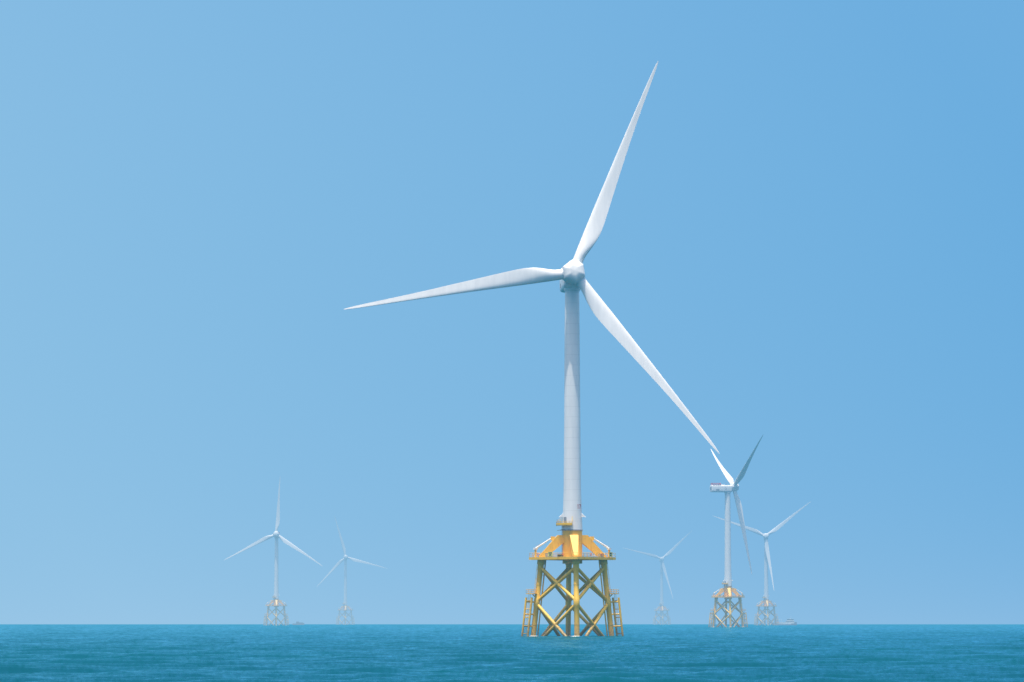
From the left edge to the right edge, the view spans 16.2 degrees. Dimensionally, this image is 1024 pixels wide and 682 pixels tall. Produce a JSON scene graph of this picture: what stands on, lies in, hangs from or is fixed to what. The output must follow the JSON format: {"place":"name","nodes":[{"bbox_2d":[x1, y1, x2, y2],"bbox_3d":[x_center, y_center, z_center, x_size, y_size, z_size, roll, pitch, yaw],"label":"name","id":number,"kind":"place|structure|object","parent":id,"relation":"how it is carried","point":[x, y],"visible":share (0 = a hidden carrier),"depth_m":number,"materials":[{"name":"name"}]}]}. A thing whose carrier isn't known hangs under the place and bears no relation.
{"place":"outdoors","nodes":[
{"label":"outdoors","id":0,"kind":"place"},
{"bbox_2d":[0,624,1023,681],"bbox_3d":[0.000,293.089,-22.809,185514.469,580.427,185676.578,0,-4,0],"label":"sea","id":1,"kind":"structure","parent":0,"point":[487,653],"depth_m":463.26,"materials":[{"name":"liquid"}]},
{"bbox_2d":[225,480,321,624],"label":"turbine","id":2,"kind":"object","parent":1,"relation":"in","point":[276,535],"visible":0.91,"depth_m":3988.25,"materials":[{"name":"white paint"}]},
{"bbox_2d":[319,515,386,624],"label":"turbine","id":3,"kind":"object","parent":1,"relation":"in","point":[344,559],"visible":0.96,"depth_m":5384.53,"materials":[{"name":"white paint"}]},
{"bbox_2d":[345,62,719,635],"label":"turbine","id":4,"kind":"object","parent":1,"relation":"in","point":[570,276],"visible":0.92,"depth_m":997.55,"materials":[{"name":"white paint"}]},
{"bbox_2d":[625,531,691,624],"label":"turbine","id":5,"kind":"object","parent":1,"relation":"in","point":[662,607],"visible":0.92,"depth_m":5533.65,"materials":[{"name":"white paint"}]},
{"bbox_2d":[708,435,762,626],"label":"turbine","id":6,"kind":"object","parent":1,"relation":"in","point":[727,490],"visible":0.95,"depth_m":2584.34,"materials":[{"name":"white paint"}]},
{"bbox_2d":[714,502,809,624],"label":"turbine","id":7,"kind":"object","parent":1,"relation":"in","point":[766,601],"visible":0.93,"depth_m":4078.48,"materials":[{"name":"white paint"}]},
{"bbox_2d":[773,619,796,624],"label":"boat","id":8,"kind":"object","parent":1,"relation":"on","point":[789,622],"visible":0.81,"depth_m":4103.25,"materials":[{"name":"white metal"}]},
{"bbox_2d":[0,0,1023,623],"label":"sky","id":9,"kind":"structure","parent":0,"point":[812,232],"materials":[{"name":"blue"}]}
]}

